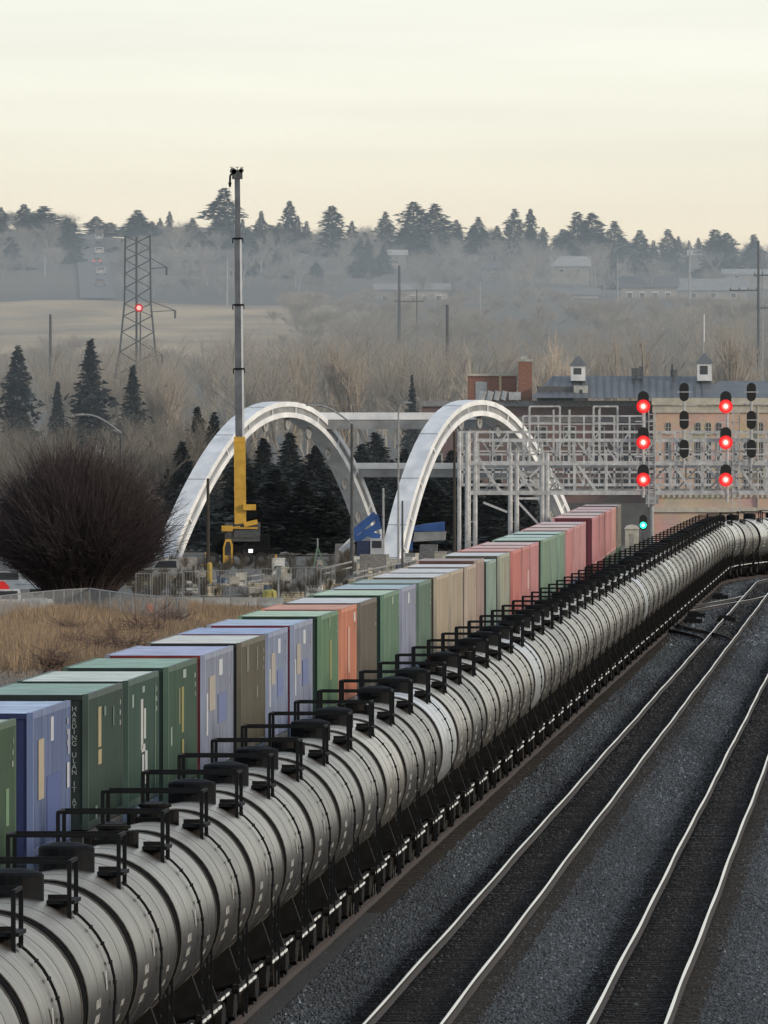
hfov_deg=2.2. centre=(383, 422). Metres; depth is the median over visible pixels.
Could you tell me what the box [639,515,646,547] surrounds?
green signal
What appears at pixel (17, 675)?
verge
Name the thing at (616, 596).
tank car
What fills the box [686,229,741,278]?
spruce tree
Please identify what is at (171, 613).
bare shrub
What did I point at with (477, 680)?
tank car
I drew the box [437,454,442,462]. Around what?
window
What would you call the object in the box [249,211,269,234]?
spruce tree
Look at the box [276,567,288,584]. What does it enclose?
crate
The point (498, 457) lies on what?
window
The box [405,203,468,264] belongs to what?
spruce tree
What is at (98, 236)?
parked car
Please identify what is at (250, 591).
generator
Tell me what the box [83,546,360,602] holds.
site weeds
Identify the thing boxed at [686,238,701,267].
spruce tree
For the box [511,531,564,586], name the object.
shipping container
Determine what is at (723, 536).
tank car
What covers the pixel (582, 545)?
shipping container
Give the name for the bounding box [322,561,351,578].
guard rail
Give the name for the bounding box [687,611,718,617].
switch machine
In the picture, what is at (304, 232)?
spruce tree
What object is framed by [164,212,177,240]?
spruce tree
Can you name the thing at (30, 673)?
short dry grass
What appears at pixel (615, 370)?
bare tree
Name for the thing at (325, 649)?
shipping container
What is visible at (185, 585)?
material pile
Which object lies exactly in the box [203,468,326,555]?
evergreen tree
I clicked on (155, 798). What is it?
shipping container
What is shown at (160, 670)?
door
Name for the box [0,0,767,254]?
sky
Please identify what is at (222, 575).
formwork panel
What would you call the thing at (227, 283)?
metal post
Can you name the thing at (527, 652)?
tank car
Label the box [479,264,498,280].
house
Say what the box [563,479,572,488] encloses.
window
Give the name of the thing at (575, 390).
brick building
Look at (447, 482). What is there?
evergreen tree
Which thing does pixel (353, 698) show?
shipping container
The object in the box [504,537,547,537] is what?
door
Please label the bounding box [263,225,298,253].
spruce tree
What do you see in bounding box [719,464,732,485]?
railway signal
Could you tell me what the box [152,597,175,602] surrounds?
concrete barrier
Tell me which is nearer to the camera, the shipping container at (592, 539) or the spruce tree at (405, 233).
the shipping container at (592, 539)
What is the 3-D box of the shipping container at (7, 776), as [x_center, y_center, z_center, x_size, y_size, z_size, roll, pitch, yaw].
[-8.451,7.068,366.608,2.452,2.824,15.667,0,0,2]
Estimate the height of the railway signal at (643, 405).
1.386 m
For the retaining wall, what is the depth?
1945.00 m
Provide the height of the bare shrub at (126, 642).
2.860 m
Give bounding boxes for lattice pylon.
[109,236,175,439]
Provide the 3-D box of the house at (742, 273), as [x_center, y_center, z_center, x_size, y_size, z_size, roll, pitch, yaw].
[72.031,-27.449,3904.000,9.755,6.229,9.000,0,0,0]
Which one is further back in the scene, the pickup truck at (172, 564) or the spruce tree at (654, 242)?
the spruce tree at (654, 242)
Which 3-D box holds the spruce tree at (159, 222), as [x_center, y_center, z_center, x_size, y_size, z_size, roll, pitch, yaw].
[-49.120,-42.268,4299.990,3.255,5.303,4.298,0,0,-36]
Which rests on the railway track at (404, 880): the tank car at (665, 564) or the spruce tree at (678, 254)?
the tank car at (665, 564)
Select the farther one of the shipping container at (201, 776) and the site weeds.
the site weeds
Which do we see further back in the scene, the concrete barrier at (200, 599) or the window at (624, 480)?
the window at (624, 480)
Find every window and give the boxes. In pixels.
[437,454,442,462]
[457,429,470,446]
[489,429,502,446]
[489,455,502,460]
[534,426,547,446]
[562,426,576,446]
[562,455,576,473]
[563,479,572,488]
[591,426,604,446]
[591,455,604,473]
[592,479,604,488]
[622,426,635,446]
[623,455,635,473]
[623,479,634,488]
[627,292,632,297]
[665,422,671,434]
[665,437,671,460]
[665,468,668,488]
[674,468,679,488]
[676,437,680,460]
[695,422,700,434]
[695,437,700,460]
[695,468,700,488]
[705,422,711,434]
[705,468,711,488]
[707,437,711,460]
[716,422,721,434]
[743,437,748,460]
[743,468,748,488]
[759,422,763,434]
[759,437,763,460]
[759,468,763,488]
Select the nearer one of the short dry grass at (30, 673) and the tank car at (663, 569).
the short dry grass at (30, 673)
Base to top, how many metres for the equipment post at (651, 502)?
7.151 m
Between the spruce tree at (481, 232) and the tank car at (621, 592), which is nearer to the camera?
the tank car at (621, 592)
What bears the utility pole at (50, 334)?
on the ground at (32, 301)
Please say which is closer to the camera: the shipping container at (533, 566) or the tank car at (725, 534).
the shipping container at (533, 566)
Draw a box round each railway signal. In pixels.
[636,391,649,412]
[636,427,649,448]
[636,464,649,485]
[677,440,690,470]
[679,383,688,410]
[679,411,688,439]
[719,391,732,412]
[719,427,732,448]
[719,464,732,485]
[744,440,758,470]
[747,383,755,410]
[747,411,755,439]
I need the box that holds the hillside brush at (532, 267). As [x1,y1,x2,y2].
[0,209,767,298]
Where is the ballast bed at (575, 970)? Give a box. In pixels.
[266,582,767,1023]
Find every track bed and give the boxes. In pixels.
[225,704,600,1023]
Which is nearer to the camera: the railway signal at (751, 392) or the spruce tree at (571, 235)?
the railway signal at (751, 392)
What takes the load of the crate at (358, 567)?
on the site pavement
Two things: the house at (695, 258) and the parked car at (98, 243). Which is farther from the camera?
the parked car at (98, 243)
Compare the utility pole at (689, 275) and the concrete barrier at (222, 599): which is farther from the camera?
the utility pole at (689, 275)
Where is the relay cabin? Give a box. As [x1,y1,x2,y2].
[624,525,638,555]
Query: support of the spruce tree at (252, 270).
on the ground at (32, 301)
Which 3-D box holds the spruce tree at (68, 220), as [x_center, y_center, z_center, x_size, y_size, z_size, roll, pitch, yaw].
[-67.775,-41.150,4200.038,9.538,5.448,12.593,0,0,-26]
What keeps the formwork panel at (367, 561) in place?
on the site pavement
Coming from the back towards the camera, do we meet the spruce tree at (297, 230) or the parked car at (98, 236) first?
the parked car at (98, 236)
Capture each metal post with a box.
[44,256,45,275]
[226,258,227,305]
[382,488,384,553]
[401,501,403,568]
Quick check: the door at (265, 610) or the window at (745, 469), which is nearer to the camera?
the door at (265, 610)
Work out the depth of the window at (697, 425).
1956.79 m
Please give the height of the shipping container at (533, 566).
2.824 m
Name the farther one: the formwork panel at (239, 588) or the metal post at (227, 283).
the metal post at (227, 283)
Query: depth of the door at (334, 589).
666.58 m
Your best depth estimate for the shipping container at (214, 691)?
483.42 m
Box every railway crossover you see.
[669,623,731,641]
[691,596,764,611]
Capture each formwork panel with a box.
[177,557,196,567]
[220,574,231,583]
[221,587,243,599]
[262,575,277,588]
[294,569,319,589]
[334,544,354,565]
[360,554,385,576]
[419,544,437,558]
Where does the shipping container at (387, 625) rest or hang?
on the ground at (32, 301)
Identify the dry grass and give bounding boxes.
[0,593,266,670]
[0,666,62,685]
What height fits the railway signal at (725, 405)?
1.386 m
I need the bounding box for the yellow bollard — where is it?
[207,562,211,586]
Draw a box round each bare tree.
[141,355,188,437]
[245,344,321,480]
[315,333,374,445]
[451,340,472,399]
[532,327,585,400]
[593,323,653,400]
[711,318,763,405]
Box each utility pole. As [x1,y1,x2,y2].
[49,314,51,429]
[206,478,209,578]
[394,266,423,345]
[416,290,417,344]
[446,305,448,397]
[453,432,455,551]
[479,282,480,317]
[617,258,617,304]
[681,245,697,308]
[729,241,767,376]
[762,250,762,405]
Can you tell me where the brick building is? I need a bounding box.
[420,342,767,541]
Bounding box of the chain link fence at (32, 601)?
[0,588,188,620]
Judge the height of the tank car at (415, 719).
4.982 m
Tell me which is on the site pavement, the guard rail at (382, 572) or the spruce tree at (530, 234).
the guard rail at (382, 572)
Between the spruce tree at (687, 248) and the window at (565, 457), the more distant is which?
the spruce tree at (687, 248)
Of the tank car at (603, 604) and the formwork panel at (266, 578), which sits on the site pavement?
the formwork panel at (266, 578)
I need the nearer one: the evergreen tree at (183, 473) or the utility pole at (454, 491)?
the utility pole at (454, 491)
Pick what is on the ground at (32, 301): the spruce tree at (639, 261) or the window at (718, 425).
the spruce tree at (639, 261)
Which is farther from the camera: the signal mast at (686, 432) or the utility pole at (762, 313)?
the utility pole at (762, 313)
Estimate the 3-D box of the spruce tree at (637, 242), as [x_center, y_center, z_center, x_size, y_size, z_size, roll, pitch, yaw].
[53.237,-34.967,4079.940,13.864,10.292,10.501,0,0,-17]
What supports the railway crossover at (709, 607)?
on the track bed at (259, 1016)
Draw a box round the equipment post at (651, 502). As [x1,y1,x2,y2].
[646,495,657,543]
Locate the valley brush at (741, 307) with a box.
[1,285,767,417]
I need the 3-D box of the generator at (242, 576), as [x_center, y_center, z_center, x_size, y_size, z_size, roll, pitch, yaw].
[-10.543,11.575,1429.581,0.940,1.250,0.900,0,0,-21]
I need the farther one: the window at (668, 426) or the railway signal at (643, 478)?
the window at (668, 426)
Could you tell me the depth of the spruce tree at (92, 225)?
4349.20 m
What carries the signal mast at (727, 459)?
attached to the signal bridge at (544, 465)
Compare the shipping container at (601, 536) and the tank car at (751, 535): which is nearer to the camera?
the shipping container at (601, 536)
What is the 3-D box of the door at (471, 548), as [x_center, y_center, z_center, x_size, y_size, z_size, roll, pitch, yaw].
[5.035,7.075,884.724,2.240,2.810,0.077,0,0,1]
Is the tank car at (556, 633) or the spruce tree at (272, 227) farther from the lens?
the spruce tree at (272, 227)
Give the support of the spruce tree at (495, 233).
on the ground at (32, 301)
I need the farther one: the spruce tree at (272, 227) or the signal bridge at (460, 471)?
the spruce tree at (272, 227)
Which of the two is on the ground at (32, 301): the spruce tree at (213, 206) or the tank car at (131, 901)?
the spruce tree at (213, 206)
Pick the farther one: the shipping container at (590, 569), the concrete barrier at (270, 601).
the concrete barrier at (270, 601)
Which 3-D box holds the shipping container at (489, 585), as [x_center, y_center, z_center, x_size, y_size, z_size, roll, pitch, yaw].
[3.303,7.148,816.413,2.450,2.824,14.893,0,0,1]
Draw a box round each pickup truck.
[0,571,39,595]
[0,589,52,604]
[138,559,203,580]
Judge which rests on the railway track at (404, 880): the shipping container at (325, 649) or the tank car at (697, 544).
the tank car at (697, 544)
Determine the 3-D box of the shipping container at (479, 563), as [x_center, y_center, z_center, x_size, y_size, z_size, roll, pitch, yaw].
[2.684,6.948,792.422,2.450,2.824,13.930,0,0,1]
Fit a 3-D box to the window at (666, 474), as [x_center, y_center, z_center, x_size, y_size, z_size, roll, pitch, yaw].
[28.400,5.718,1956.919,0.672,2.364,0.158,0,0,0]
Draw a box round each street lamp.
[75,413,121,466]
[306,404,353,575]
[397,401,412,562]
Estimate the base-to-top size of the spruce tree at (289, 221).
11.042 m
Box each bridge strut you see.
[320,412,491,428]
[357,463,524,476]
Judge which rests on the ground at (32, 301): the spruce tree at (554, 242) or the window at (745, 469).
the spruce tree at (554, 242)
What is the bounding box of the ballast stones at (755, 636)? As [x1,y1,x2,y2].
[655,577,767,646]
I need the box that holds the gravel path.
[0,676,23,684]
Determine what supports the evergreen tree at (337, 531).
on the site pavement
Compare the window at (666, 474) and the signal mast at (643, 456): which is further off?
the window at (666, 474)
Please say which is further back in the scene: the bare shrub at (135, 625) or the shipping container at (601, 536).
the shipping container at (601, 536)
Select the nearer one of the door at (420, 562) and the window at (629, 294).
the door at (420, 562)
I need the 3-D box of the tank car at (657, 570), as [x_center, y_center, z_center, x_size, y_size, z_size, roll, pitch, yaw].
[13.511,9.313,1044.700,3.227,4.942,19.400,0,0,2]
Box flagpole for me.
[703,314,704,405]
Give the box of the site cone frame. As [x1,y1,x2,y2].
[313,538,326,568]
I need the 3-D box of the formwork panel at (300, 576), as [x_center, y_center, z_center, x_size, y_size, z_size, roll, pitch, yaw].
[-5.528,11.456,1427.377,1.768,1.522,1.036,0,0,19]
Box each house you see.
[173,227,208,240]
[373,283,450,299]
[386,250,407,267]
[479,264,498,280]
[548,256,590,284]
[557,288,600,297]
[618,276,678,298]
[677,279,749,299]
[687,250,704,277]
[721,269,767,288]
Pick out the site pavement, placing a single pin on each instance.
(299, 563)
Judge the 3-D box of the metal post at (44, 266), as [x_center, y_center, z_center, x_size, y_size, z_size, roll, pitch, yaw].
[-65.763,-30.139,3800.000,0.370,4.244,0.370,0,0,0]
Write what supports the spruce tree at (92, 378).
on the ground at (32, 301)
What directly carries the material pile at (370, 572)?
on the site pavement
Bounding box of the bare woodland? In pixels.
[0,309,767,485]
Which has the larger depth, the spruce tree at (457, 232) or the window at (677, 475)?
the spruce tree at (457, 232)
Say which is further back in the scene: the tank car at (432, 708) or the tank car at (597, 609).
the tank car at (597, 609)
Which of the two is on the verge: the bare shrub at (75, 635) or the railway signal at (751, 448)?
the bare shrub at (75, 635)
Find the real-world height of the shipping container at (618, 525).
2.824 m
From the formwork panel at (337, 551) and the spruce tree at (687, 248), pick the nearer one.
the formwork panel at (337, 551)
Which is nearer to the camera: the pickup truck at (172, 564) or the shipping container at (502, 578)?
the shipping container at (502, 578)
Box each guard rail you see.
[212,572,273,583]
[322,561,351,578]
[354,559,415,578]
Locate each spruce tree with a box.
[0,207,12,230]
[0,228,9,241]
[0,237,41,269]
[0,345,46,502]
[4,204,41,244]
[20,206,90,245]
[43,381,67,448]
[45,339,121,458]
[50,223,90,263]
[57,218,87,241]
[80,216,118,235]
[94,222,121,237]
[104,210,173,253]
[108,365,156,521]
[144,221,170,246]
[156,218,164,231]
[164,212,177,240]
[174,218,202,246]
[177,407,229,485]
[186,412,230,548]
[190,187,257,253]
[203,240,215,255]
[207,213,244,260]
[223,247,263,276]
[232,219,251,260]
[241,226,254,252]
[244,224,274,269]
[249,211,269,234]
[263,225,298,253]
[263,248,293,278]
[267,222,297,255]
[272,232,290,259]
[278,200,301,239]
[287,216,304,248]
[292,205,373,257]
[298,221,312,246]
[302,262,326,283]
[343,239,379,277]
[344,221,359,239]
[356,240,385,275]
[370,211,402,256]
[372,201,438,260]
[373,245,396,273]
[396,375,420,459]
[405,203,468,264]
[445,220,463,241]
[454,226,466,254]
[457,225,482,255]
[460,217,495,260]
[490,226,503,243]
[501,209,537,268]
[523,208,544,248]
[525,224,541,250]
[536,227,549,257]
[539,229,573,259]
[549,212,633,276]
[558,212,594,258]
[591,221,640,276]
[597,249,619,289]
[618,247,660,289]
[626,230,670,275]
[650,240,658,261]
[655,229,688,277]
[669,236,688,272]
[684,240,691,270]
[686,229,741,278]
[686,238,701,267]
[697,233,748,278]
[735,234,767,268]
[740,247,760,268]
[755,248,767,268]
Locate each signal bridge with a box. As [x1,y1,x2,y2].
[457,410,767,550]
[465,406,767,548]
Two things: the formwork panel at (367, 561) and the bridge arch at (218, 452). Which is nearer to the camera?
the formwork panel at (367, 561)
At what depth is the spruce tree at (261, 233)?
3904.53 m
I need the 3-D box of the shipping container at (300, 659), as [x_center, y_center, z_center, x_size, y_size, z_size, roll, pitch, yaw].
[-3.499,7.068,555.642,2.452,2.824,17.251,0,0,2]
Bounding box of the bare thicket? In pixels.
[0,406,271,550]
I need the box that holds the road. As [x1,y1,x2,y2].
[77,235,114,297]
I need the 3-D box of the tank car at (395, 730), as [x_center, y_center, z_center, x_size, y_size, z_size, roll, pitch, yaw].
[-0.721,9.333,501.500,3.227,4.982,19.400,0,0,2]
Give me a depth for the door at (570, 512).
1244.72 m
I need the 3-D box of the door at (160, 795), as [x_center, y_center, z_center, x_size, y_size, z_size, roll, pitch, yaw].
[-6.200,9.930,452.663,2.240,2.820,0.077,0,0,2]
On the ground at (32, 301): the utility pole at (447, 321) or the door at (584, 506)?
the utility pole at (447, 321)
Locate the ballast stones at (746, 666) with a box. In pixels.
[488,645,767,802]
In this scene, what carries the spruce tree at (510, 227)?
on the ground at (32, 301)
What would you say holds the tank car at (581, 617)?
on the railway track at (404, 880)
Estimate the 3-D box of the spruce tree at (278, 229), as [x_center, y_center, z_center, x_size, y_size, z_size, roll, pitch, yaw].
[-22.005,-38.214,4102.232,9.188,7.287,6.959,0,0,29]
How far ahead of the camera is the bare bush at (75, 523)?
1311.11 m
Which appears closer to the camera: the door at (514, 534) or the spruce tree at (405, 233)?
the door at (514, 534)
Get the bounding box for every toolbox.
[272,558,284,573]
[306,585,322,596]
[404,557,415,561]
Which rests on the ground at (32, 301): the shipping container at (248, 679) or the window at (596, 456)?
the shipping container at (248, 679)
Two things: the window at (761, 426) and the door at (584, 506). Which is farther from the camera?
the window at (761, 426)
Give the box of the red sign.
[0,580,8,588]
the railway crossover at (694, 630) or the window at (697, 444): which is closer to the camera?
the railway crossover at (694, 630)
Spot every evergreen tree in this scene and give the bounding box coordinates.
[151,441,223,549]
[187,453,261,550]
[198,478,301,552]
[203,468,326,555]
[204,480,356,555]
[205,438,292,520]
[265,432,318,486]
[272,445,346,539]
[280,492,356,553]
[314,467,378,535]
[349,444,390,534]
[355,480,484,554]
[364,432,395,507]
[378,448,426,534]
[384,457,456,504]
[430,450,486,519]
[440,477,507,550]
[450,480,526,552]
[506,486,539,530]
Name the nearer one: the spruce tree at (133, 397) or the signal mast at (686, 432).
the signal mast at (686, 432)
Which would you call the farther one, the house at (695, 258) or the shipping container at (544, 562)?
the house at (695, 258)
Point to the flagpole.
(703, 332)
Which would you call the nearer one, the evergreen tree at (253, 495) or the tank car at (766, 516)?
the tank car at (766, 516)
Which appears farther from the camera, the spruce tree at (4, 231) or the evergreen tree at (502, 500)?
the spruce tree at (4, 231)
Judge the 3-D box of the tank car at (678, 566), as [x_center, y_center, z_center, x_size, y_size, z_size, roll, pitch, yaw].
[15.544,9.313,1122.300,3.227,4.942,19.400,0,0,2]
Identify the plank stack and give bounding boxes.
[205,587,222,595]
[281,592,303,600]
[323,584,342,589]
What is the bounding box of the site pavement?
[0,555,362,592]
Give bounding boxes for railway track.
[229,575,767,1023]
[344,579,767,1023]
[565,661,767,1023]
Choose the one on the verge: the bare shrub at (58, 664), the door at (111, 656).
the bare shrub at (58, 664)
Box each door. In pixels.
[0,695,81,829]
[0,713,26,856]
[17,864,26,868]
[22,681,122,683]
[68,668,162,787]
[69,838,81,842]
[110,655,199,769]
[151,643,236,752]
[157,793,162,800]
[182,634,263,634]
[211,626,289,723]
[242,616,316,710]
[265,610,333,610]
[287,603,356,604]
[313,595,379,678]
[334,589,398,589]
[353,583,415,584]
[373,577,432,652]
[408,567,463,637]
[419,561,473,563]
[445,556,496,619]
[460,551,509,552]
[471,548,517,548]
[481,545,526,545]
[484,562,485,625]
[495,540,540,598]
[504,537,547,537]
[514,534,556,534]
[532,527,571,527]
[540,524,577,524]
[555,518,591,564]
[562,515,596,515]
[570,512,602,512]
[584,506,615,506]
[586,566,590,578]
[629,534,633,555]
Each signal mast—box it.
[635,410,655,506]
[676,405,696,458]
[719,410,739,511]
[743,401,763,463]
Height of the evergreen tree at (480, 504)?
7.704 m
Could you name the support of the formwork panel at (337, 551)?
on the site pavement
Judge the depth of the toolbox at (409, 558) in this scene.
1597.24 m
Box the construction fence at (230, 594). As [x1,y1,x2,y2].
[136,566,334,598]
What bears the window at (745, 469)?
in the brick building
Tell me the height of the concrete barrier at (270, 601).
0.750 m
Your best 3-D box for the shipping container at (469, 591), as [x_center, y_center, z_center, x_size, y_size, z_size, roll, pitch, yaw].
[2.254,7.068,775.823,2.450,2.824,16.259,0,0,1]
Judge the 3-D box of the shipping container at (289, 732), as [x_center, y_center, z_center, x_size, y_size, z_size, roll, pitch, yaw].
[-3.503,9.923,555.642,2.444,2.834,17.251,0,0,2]
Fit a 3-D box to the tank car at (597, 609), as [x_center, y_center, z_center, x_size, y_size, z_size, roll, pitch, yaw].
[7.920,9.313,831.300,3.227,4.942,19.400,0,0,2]
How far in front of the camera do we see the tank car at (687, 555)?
1180.18 m
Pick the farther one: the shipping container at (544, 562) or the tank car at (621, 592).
the shipping container at (544, 562)
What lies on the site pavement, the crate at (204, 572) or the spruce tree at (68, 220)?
the crate at (204, 572)
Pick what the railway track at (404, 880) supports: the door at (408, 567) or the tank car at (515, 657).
the tank car at (515, 657)
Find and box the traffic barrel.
[145,604,152,612]
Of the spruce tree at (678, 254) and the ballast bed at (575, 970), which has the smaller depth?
the ballast bed at (575, 970)
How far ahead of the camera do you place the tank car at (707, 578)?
1296.63 m
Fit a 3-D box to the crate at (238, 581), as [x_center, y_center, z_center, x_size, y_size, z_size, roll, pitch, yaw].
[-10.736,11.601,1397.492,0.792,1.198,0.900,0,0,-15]
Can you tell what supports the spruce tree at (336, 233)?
on the ground at (32, 301)
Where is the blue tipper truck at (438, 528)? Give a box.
[408,522,446,554]
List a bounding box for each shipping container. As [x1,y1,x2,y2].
[0,683,122,829]
[0,700,70,856]
[0,718,15,868]
[17,671,158,807]
[17,840,70,870]
[63,658,196,787]
[69,814,122,842]
[105,646,232,769]
[123,796,158,820]
[146,635,264,752]
[157,776,196,802]
[177,627,287,737]
[196,758,232,778]
[207,619,312,723]
[238,610,337,710]
[261,604,356,699]
[265,730,287,745]
[283,597,376,688]
[288,718,312,736]
[309,590,398,678]
[331,584,415,668]
[338,696,356,707]
[350,579,430,660]
[370,573,448,652]
[387,568,462,645]
[405,564,475,637]
[416,558,483,630]
[443,552,509,619]
[457,548,520,614]
[469,545,528,608]
[479,542,538,604]
[484,559,495,625]
[492,537,550,598]
[503,535,556,593]
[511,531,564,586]
[521,528,572,583]
[530,524,579,578]
[538,522,585,572]
[553,515,598,564]
[561,512,604,560]
[568,509,610,555]
[576,507,615,551]
[582,504,620,547]
[586,565,596,578]
[605,553,610,566]
[611,549,615,563]
[616,546,620,563]
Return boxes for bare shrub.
[19,625,95,672]
[39,612,96,629]
[49,618,101,645]
[55,615,130,652]
[88,611,157,649]
[114,590,178,633]
[138,593,199,624]
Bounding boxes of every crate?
[195,570,205,582]
[227,577,239,586]
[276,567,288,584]
[316,560,322,566]
[354,563,359,574]
[434,551,446,558]
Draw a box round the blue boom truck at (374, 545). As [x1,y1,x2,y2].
[338,512,382,564]
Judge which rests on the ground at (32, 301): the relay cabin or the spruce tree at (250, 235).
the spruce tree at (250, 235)
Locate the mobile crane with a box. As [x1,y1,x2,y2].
[201,167,279,565]
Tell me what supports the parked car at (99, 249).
on the road
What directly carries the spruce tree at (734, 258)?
on the ground at (32, 301)
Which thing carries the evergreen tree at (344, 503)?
on the ground at (32, 301)
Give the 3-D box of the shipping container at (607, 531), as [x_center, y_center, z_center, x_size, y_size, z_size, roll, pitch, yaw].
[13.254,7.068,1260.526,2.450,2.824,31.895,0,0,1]
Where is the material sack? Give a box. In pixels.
[262,589,276,596]
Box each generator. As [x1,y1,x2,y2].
[231,572,247,586]
[243,587,259,596]
[281,573,292,589]
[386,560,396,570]
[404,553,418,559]
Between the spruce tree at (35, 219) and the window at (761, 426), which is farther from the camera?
the spruce tree at (35, 219)
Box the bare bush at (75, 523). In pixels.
[0,420,206,604]
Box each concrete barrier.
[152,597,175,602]
[178,597,202,604]
[204,597,229,605]
[231,597,256,608]
[257,597,283,607]
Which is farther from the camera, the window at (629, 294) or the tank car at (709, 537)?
the window at (629, 294)
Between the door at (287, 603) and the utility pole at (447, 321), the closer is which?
the door at (287, 603)
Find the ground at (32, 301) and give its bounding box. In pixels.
[0,237,767,606]
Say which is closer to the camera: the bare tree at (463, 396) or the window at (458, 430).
the window at (458, 430)
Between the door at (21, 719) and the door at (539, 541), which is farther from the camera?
the door at (539, 541)
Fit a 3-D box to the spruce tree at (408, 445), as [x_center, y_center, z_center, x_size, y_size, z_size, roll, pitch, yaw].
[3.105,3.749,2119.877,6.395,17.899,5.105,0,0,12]
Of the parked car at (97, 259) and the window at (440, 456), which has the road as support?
the parked car at (97, 259)
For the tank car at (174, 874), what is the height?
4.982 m
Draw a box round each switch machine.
[684,617,717,623]
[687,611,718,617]
[712,593,731,599]
[717,615,751,620]
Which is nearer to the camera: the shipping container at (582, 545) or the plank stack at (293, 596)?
the shipping container at (582, 545)
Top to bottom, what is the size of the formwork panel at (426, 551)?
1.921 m
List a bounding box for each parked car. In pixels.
[92,257,101,264]
[95,234,103,239]
[95,241,102,246]
[95,247,103,253]
[95,278,104,285]
[96,267,105,274]
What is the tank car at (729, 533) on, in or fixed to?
on the railway track at (404, 880)
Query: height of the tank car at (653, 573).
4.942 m
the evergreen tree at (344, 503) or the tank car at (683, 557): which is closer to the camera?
the tank car at (683, 557)
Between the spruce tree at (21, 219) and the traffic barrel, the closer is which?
the traffic barrel
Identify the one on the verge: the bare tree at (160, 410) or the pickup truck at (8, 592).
the pickup truck at (8, 592)
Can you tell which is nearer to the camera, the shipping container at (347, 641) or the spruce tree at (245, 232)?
the shipping container at (347, 641)
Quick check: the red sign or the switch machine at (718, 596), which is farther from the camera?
the red sign
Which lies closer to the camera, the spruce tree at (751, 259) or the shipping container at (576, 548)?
the shipping container at (576, 548)
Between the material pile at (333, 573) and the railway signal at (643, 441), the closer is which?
the railway signal at (643, 441)
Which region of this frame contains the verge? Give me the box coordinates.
[0,671,41,677]
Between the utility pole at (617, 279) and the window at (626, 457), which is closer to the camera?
the window at (626, 457)
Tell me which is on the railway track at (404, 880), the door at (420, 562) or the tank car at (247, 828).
the tank car at (247, 828)
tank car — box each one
[0,857,132,1023]
[0,886,82,1023]
[0,985,21,1023]
[6,831,176,1023]
[56,808,216,1023]
[96,788,251,1023]
[138,769,283,1020]
[177,753,312,1004]
[210,738,338,976]
[241,724,362,952]
[268,711,384,929]
[294,700,404,907]
[317,689,423,889]
[337,679,440,872]
[357,670,456,855]
[376,661,471,840]
[394,653,485,826]
[411,646,499,812]
[425,639,511,800]
[441,632,522,788]
[454,626,533,777]
[467,620,544,767]
[479,615,553,757]
[491,610,563,748]
[501,605,571,739]
[512,600,580,731]
[522,596,587,723]
[531,591,595,716]
[540,587,602,709]
[548,584,609,702]
[556,580,615,695]
[563,576,622,689]
[571,573,628,683]
[578,570,633,677]
[584,567,639,672]
[591,564,644,663]
[597,561,649,657]
[603,558,654,652]
[609,556,658,653]
[614,553,663,646]
[619,551,667,640]
[624,548,671,636]
[629,546,675,634]
[633,544,679,630]
[639,542,683,624]
[643,540,686,625]
[647,538,690,618]
[651,536,693,614]
[655,534,697,615]
[659,532,700,612]
[663,531,703,605]
[667,529,706,606]
[670,527,709,603]
[673,526,711,599]
[677,524,714,598]
[680,523,717,594]
[683,521,719,589]
[686,520,722,587]
[689,519,724,586]
[692,517,727,584]
[695,516,729,582]
[698,515,734,580]
[706,513,743,579]
[719,512,758,577]
[737,511,767,575]
[758,510,767,562]
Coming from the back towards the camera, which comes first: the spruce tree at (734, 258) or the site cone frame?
the spruce tree at (734, 258)
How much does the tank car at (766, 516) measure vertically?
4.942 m
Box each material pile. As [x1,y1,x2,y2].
[173,581,197,593]
[227,585,257,586]
[294,566,335,577]
[363,568,386,578]
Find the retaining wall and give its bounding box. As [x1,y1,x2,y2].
[499,503,649,544]
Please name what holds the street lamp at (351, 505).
on the site pavement
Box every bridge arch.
[153,402,381,562]
[385,400,569,561]
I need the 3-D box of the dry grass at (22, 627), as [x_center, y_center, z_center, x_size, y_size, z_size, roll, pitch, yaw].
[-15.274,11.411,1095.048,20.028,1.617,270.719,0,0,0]
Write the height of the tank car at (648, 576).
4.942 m
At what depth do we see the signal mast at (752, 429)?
1224.81 m
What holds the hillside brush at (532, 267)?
on the ground at (32, 301)
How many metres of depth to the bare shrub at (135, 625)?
1062.61 m
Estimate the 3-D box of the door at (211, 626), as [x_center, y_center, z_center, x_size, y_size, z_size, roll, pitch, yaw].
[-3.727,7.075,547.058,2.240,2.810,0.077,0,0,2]

